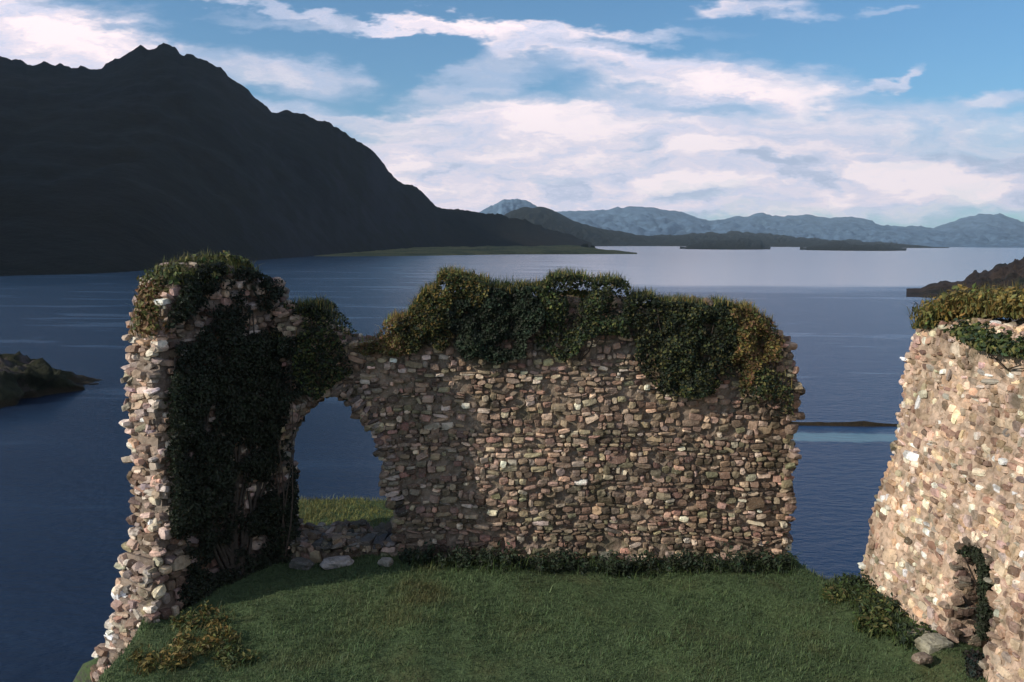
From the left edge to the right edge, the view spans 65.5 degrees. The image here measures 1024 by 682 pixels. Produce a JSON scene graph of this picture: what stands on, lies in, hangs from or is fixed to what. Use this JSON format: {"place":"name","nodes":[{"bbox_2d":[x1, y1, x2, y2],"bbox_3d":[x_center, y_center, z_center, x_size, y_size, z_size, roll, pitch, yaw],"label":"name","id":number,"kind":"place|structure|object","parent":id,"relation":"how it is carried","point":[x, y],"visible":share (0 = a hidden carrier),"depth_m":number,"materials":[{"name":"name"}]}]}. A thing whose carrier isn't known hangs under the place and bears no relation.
{"place":"outdoors","nodes":[
{"label":"outdoors","id":0,"kind":"place"},
{"bbox_2d":[0,351,100,407],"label":"rocky islet","id":1,"kind":"object","parent":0,"point":[23,376],"visible":0.95,"depth_m":75.06,"materials":[{"name":"green plant"}]},
{"bbox_2d":[0,43,591,275],"bbox_3d":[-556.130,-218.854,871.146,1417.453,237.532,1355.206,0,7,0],"label":"mountain","id":2,"kind":"structure","parent":0,"point":[139,157],"depth_m":647.91,"materials":[{"name":"grey stone"}]},
{"bbox_2d":[316,245,636,255],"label":"shore","id":3,"kind":"structure","parent":0,"point":[488,250],"depth_m":858.49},
{"bbox_2d":[480,199,536,214],"bbox_3d":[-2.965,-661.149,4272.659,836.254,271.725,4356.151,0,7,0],"label":"distant peak","id":4,"kind":"structure","parent":0,"point":[503,206],"depth_m":4641.01,"materials":[{"name":"blue stone"}]},
{"bbox_2d":[0,246,1023,681],"bbox_3d":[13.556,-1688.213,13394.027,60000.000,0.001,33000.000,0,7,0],"label":"sea water","id":5,"kind":"structure","parent":0,"point":[840,318],"depth_m":75.69,"materials":[{"name":"blue liquid"}]},
{"bbox_2d":[793,421,896,426],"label":"rocky skerry","id":6,"kind":"structure","parent":5,"relation":"in","point":[865,423],"depth_m":65.68,"materials":[{"name":"grey stone"}]},
{"bbox_2d":[0,0,1023,227],"label":"sky","id":7,"kind":"structure","parent":0,"point":[904,113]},
{"bbox_2d":[73,499,988,681],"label":"ground","id":8,"kind":"structure","parent":0,"point":[83,674],"depth_m":10.26,"materials":[{"name":"green plant"}]},
{"bbox_2d":[118,640,198,676],"bbox_3d":[-4.125,3.724,9.341,0.980,0.354,0.774,0,7,0],"label":"weed clump","id":9,"kind":"object","parent":8,"relation":"on","point":[182,657],"visible":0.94,"depth_m":9.31,"materials":[{"name":"green plant"}]},
{"bbox_2d":[168,600,235,632],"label":"weed clump","id":10,"kind":"object","parent":8,"relation":"on","point":[186,621],"visible":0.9,"depth_m":10.31,"materials":[{"name":"green plant"}]},
{"bbox_2d":[166,621,241,657],"bbox_3d":[-3.793,3.693,9.789,0.953,0.343,0.793,0,7,0],"label":"weed clump","id":11,"kind":"object","parent":8,"relation":"on","point":[181,639],"visible":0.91,"depth_m":9.77,"materials":[{"name":"green plant"}]},
{"bbox_2d":[201,639,261,672],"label":"weed clump","id":12,"kind":"object","parent":8,"relation":"on","point":[226,656],"visible":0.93,"depth_m":9.46,"materials":[{"name":"green plant"}]},
{"bbox_2d":[289,557,313,570],"bbox_3d":[-3.236,3.421,12.234,0.385,0.131,0.219,4,8,23],"label":"fallen stone","id":13,"kind":"object","parent":8,"relation":"on","point":[302,563],"visible":0.99,"depth_m":12.16,"materials":[{"name":"grey stone"}]},
{"bbox_2d":[320,555,353,569],"bbox_3d":[-2.687,3.399,12.231,0.519,0.151,0.237,-2,8,-21],"label":"fallen stone","id":14,"kind":"object","parent":8,"relation":"on","point":[333,562],"visible":0.99,"depth_m":12.15,"materials":[{"name":"grey stone"}]},
{"bbox_2d":[298,492,393,527],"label":"grass","id":15,"kind":"structure","parent":8,"relation":"on","point":[305,499],"depth_m":14.68,"materials":[{"name":"green plant"}]},
{"bbox_2d":[377,557,393,566],"bbox_3d":[-1.933,3.383,12.199,0.214,0.113,0.179,3,8,21],"label":"fallen stone","id":16,"kind":"object","parent":8,"relation":"on","point":[384,561],"visible":0.99,"depth_m":12.14,"materials":[{"name":"grey stone"}]},
{"bbox_2d":[391,538,452,571],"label":"nettle clump","id":17,"kind":"object","parent":8,"relation":"on","point":[413,558],"visible":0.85,"depth_m":12.20,"materials":[{"name":"green plant"}]},
{"bbox_2d":[90,260,805,681],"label":"ruined wall","id":18,"kind":"structure","parent":8,"relation":"on","point":[604,444],"depth_m":12.28,"materials":[{"name":"stone"}]},
{"bbox_2d":[127,278,171,338],"bbox_3d":[-4.777,-0.480,10.691,0.791,0.819,1.053,0,7,0],"label":"heather","id":19,"kind":"object","parent":18,"relation":"on","point":[147,295],"visible":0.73,"depth_m":10.46,"materials":[{"name":"green plant"}]},
{"bbox_2d":[136,249,261,285],"bbox_3d":[-4.319,-1.082,11.301,1.357,0.572,2.202,4,8,24],"label":"shrub","id":20,"kind":"object","parent":18,"relation":"on","point":[174,270],"visible":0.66,"depth_m":10.87,"materials":[{"name":"green plant"}]},
{"bbox_2d":[164,261,300,610],"bbox_3d":[-3.960,1.231,11.465,0.254,4.752,2.411,4,8,28],"label":"ivy curtain","id":21,"kind":"object","parent":18,"relation":"attached to","point":[238,564],"visible":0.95,"depth_m":11.28,"materials":[{"name":"green plant"}]},
{"bbox_2d":[261,330,312,558],"bbox_3d":[-3.539,1.585,12.476,1.149,3.699,1.071,0,7,0],"label":"ivy patch","id":22,"kind":"object","parent":18,"relation":"attached to","point":[281,410],"visible":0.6,"depth_m":12.03,"materials":[{"name":"green plant"}]},
{"bbox_2d":[280,294,328,319],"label":"shrub","id":23,"kind":"object","parent":18,"relation":"on","point":[298,302],"visible":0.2,"depth_m":12.21,"materials":[{"name":"green plant"}]},
{"bbox_2d":[291,293,356,400],"bbox_3d":[-2.897,0.052,12.353,1.104,1.619,1.039,0,7,0],"label":"shrub","id":24,"kind":"object","parent":18,"relation":"on","point":[314,306],"visible":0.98,"depth_m":11.97,"materials":[{"name":"green plant"}]},
{"bbox_2d":[353,307,428,356],"bbox_3d":[-1.847,-0.208,12.323,1.441,0.830,1.054,0,7,0],"label":"heather","id":25,"kind":"object","parent":18,"relation":"on","point":[392,340],"visible":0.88,"depth_m":11.93,"materials":[{"name":"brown plant"}]},
{"bbox_2d":[393,262,491,353],"bbox_3d":[-1.033,-0.524,12.222,1.515,1.370,1.163,0,7,0],"label":"shrub","id":26,"kind":"object","parent":18,"relation":"on","point":[476,287],"visible":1,"depth_m":11.84,"materials":[{"name":"green plant"}]},
{"bbox_2d":[438,278,544,365],"bbox_3d":[-0.290,-0.335,12.235,1.625,1.351,1.048,0,7,0],"label":"ivy patch","id":27,"kind":"object","parent":18,"relation":"attached to","point":[497,331],"visible":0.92,"depth_m":11.86,"materials":[{"name":"green plant"}]},
{"bbox_2d":[485,271,533,297],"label":"shrub","id":28,"kind":"object","parent":18,"relation":"on","point":[508,283],"visible":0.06,"depth_m":12.21,"materials":[{"name":"green plant"}]},
{"bbox_2d":[538,283,619,299],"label":"shrub","id":29,"kind":"object","parent":18,"relation":"on","point":[582,293],"visible":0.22,"depth_m":12.22,"materials":[{"name":"green plant"}]},
{"bbox_2d":[530,266,637,361],"bbox_3d":[1.077,-0.442,12.217,1.832,1.458,1.048,0,7,0],"label":"ivy patch","id":30,"kind":"object","parent":18,"relation":"on","point":[545,292],"visible":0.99,"depth_m":11.86,"materials":[{"name":"green plant"}]},
{"bbox_2d":[636,297,722,308],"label":"shrub","id":31,"kind":"object","parent":18,"relation":"on","point":[643,306],"visible":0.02,"depth_m":12.26,"materials":[{"name":"green plant"}]},
{"bbox_2d":[618,285,742,398],"bbox_3d":[2.604,-0.024,12.309,1.998,1.706,1.068,0,7,0],"label":"ivy patch","id":32,"kind":"object","parent":18,"relation":"attached to","point":[697,387],"visible":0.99,"depth_m":11.91,"materials":[{"name":"green plant"}]},
{"bbox_2d":[726,298,785,388],"bbox_3d":[3.636,0.003,12.302,1.088,1.400,1.056,0,7,0],"label":"ivy patch","id":33,"kind":"object","parent":18,"relation":"on","point":[753,351],"visible":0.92,"depth_m":11.90,"materials":[{"name":"green plant"}]},
{"bbox_2d":[738,362,793,416],"bbox_3d":[3.892,0.668,12.392,1.134,0.925,0.968,0,7,0],"label":"ivy patch","id":34,"kind":"object","parent":18,"relation":"attached to","point":[780,390],"visible":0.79,"depth_m":12.00,"materials":[{"name":"green plant"}]},
{"bbox_2d":[439,540,485,571],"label":"nettle clump","id":35,"kind":"object","parent":8,"relation":"on","point":[460,557],"visible":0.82,"depth_m":12.12,"materials":[{"name":"green plant"}]},
{"bbox_2d":[475,540,542,573],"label":"nettle clump","id":36,"kind":"object","parent":8,"relation":"on","point":[488,562],"visible":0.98,"depth_m":12.02,"materials":[{"name":"green plant"}]},
{"bbox_2d":[513,547,565,574],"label":"nettle clump","id":37,"kind":"object","parent":8,"relation":"on","point":[549,563],"visible":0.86,"depth_m":12.04,"materials":[{"name":"green plant"}]},
{"bbox_2d":[541,542,600,575],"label":"nettle clump","id":38,"kind":"object","parent":8,"relation":"on","point":[569,562],"visible":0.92,"depth_m":12.15,"materials":[{"name":"green plant"}]},
{"bbox_2d":[600,551,611,560],"bbox_3d":[1.485,3.392,12.530,0.192,0.157,0.129,3,8,21],"label":"fallen stone","id":39,"kind":"object","parent":8,"relation":"on","point":[605,553],"visible":0.42,"depth_m":12.48,"materials":[{"name":"grey stone"}]},
{"bbox_2d":[582,550,644,578],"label":"nettle clump","id":40,"kind":"object","parent":8,"relation":"on","point":[617,568],"visible":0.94,"depth_m":12.04,"materials":[{"name":"green plant"}]},
{"bbox_2d":[627,549,687,577],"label":"nettle clump","id":41,"kind":"object","parent":8,"relation":"on","point":[651,562],"visible":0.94,"depth_m":12.16,"materials":[{"name":"green plant"}]},
{"bbox_2d":[658,541,720,575],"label":"nettle clump","id":42,"kind":"object","parent":8,"relation":"on","point":[688,560],"visible":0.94,"depth_m":12.13,"materials":[{"name":"green plant"}]},
{"bbox_2d":[696,540,764,574],"bbox_3d":[3.406,3.330,12.195,1.318,0.545,0.976,0,7,0],"label":"nettle clump","id":43,"kind":"object","parent":8,"relation":"on","point":[738,566],"visible":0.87,"depth_m":12.07,"materials":[{"name":"green plant"}]},
{"bbox_2d":[745,541,800,575],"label":"nettle clump","id":44,"kind":"object","parent":8,"relation":"on","point":[768,561],"visible":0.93,"depth_m":12.19,"materials":[{"name":"green plant"}]},
{"bbox_2d":[818,578,877,605],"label":"bramble","id":45,"kind":"object","parent":8,"relation":"on","point":[830,593],"visible":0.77,"depth_m":11.07,"materials":[{"name":"green plant"}]},
{"bbox_2d":[828,569,879,592],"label":"bramble","id":46,"kind":"object","parent":8,"relation":"on","point":[851,581],"visible":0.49,"depth_m":11.53,"materials":[{"name":"green plant"}]},
{"bbox_2d":[843,589,908,620],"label":"bramble","id":47,"kind":"object","parent":8,"relation":"on","point":[875,604],"visible":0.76,"depth_m":10.59,"materials":[{"name":"green plant"}]},
{"bbox_2d":[851,605,917,640],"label":"bramble","id":48,"kind":"object","parent":8,"relation":"on","point":[873,623],"visible":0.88,"depth_m":10.04,"materials":[{"name":"green plant"}]},
{"bbox_2d":[887,619,936,650],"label":"bramble","id":49,"kind":"object","parent":8,"relation":"on","point":[904,635],"visible":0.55,"depth_m":9.68,"materials":[{"name":"green plant"}]},
{"bbox_2d":[907,627,929,636],"bbox_3d":[4.974,3.594,9.756,0.308,0.132,0.222,2,7,10],"label":"fallen stone","id":50,"kind":"object","parent":8,"relation":"on","point":[920,629],"visible":0.29,"depth_m":9.72,"materials":[{"name":"grey stone"}]},
{"bbox_2d":[911,652,932,664],"bbox_3d":[4.683,3.620,9.081,0.229,0.106,0.148,-2,8,-18],"label":"fallen stone","id":51,"kind":"object","parent":8,"relation":"on","point":[921,658],"visible":1,"depth_m":9.04,"materials":[{"name":"brown stone"}]},
{"bbox_2d":[914,633,953,654],"bbox_3d":[4.992,3.606,9.426,0.388,0.190,0.292,0,7,0],"label":"fallen stone","id":52,"kind":"object","parent":8,"relation":"on","point":[929,643],"visible":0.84,"depth_m":9.36,"materials":[{"name":"grey stone"}]},
{"bbox_2d":[858,318,1023,681],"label":"ruined wall","id":53,"kind":"structure","parent":8,"relation":"on","point":[952,481],"depth_m":9.79,"materials":[{"name":"stone"}]},
{"bbox_2d":[901,310,955,329],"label":"shrub","id":54,"kind":"object","parent":53,"relation":"on","point":[930,323],"visible":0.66,"depth_m":10.69,"materials":[{"name":"green plant"}]},
{"bbox_2d":[899,281,1023,320],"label":"bracken","id":55,"kind":"object","parent":53,"relation":"on","point":[992,303],"visible":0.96,"depth_m":10.01,"materials":[{"name":"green plant"}]},
{"bbox_2d":[955,545,992,641],"bbox_3d":[5.314,2.827,9.107,0.257,0.869,0.878,2,7,10],"label":"ivy strand","id":56,"kind":"object","parent":53,"relation":"attached to","point":[984,611],"visible":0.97,"depth_m":8.91,"materials":[{"name":"green plant"}]},
{"bbox_2d":[943,315,1023,369],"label":"ivy patch","id":57,"kind":"object","parent":53,"relation":"attached to","point":[977,337],"visible":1,"depth_m":9.20,"materials":[{"name":"green plant"}]},
{"bbox_2d":[963,648,984,680],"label":"fern","id":58,"kind":"object","parent":8,"relation":"on","point":[973,658],"visible":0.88,"depth_m":8.76,"materials":[{"name":"green plant"}]},
{"bbox_2d":[504,206,667,245],"bbox_3d":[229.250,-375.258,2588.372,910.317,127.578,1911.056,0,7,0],"label":"dark hill","id":59,"kind":"structure","parent":0,"point":[546,218],"depth_m":2504.74,"materials":[{"name":"grey stone"}]},
{"bbox_2d":[680,238,770,249],"bbox_3d":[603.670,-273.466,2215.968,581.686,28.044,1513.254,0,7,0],"label":"wooded island","id":60,"kind":"structure","parent":0,"point":[742,244],"depth_m":1736.52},
{"bbox_2d":[558,206,1023,237],"bbox_3d":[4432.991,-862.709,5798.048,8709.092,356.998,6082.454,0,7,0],"label":"distant hills","id":61,"kind":"structure","parent":0,"point":[648,221],"depth_m":5686.05,"materials":[{"name":"blue stone"}]},
{"bbox_2d":[643,230,948,247],"bbox_3d":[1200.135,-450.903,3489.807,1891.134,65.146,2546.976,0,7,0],"label":"coast","id":62,"kind":"structure","parent":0,"point":[771,240],"depth_m":2826.60},
{"bbox_2d":[800,241,906,250],"bbox_3d":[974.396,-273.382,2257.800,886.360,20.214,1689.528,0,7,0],"label":"island","id":63,"kind":"structure","parent":0,"point":[838,246],"depth_m":1773.00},
{"bbox_2d":[765,223,1023,247],"bbox_3d":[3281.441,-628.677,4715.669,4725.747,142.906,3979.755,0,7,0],"label":"hills","id":64,"kind":"structure","parent":0,"point":[989,236],"depth_m":4209.67,"materials":[{"name":"blue stone"}]},
{"bbox_2d":[906,257,1023,297],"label":"headland","id":65,"kind":"structure","parent":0,"point":[1000,274],"depth_m":246.63,"materials":[{"name":"stone"}]}
]}

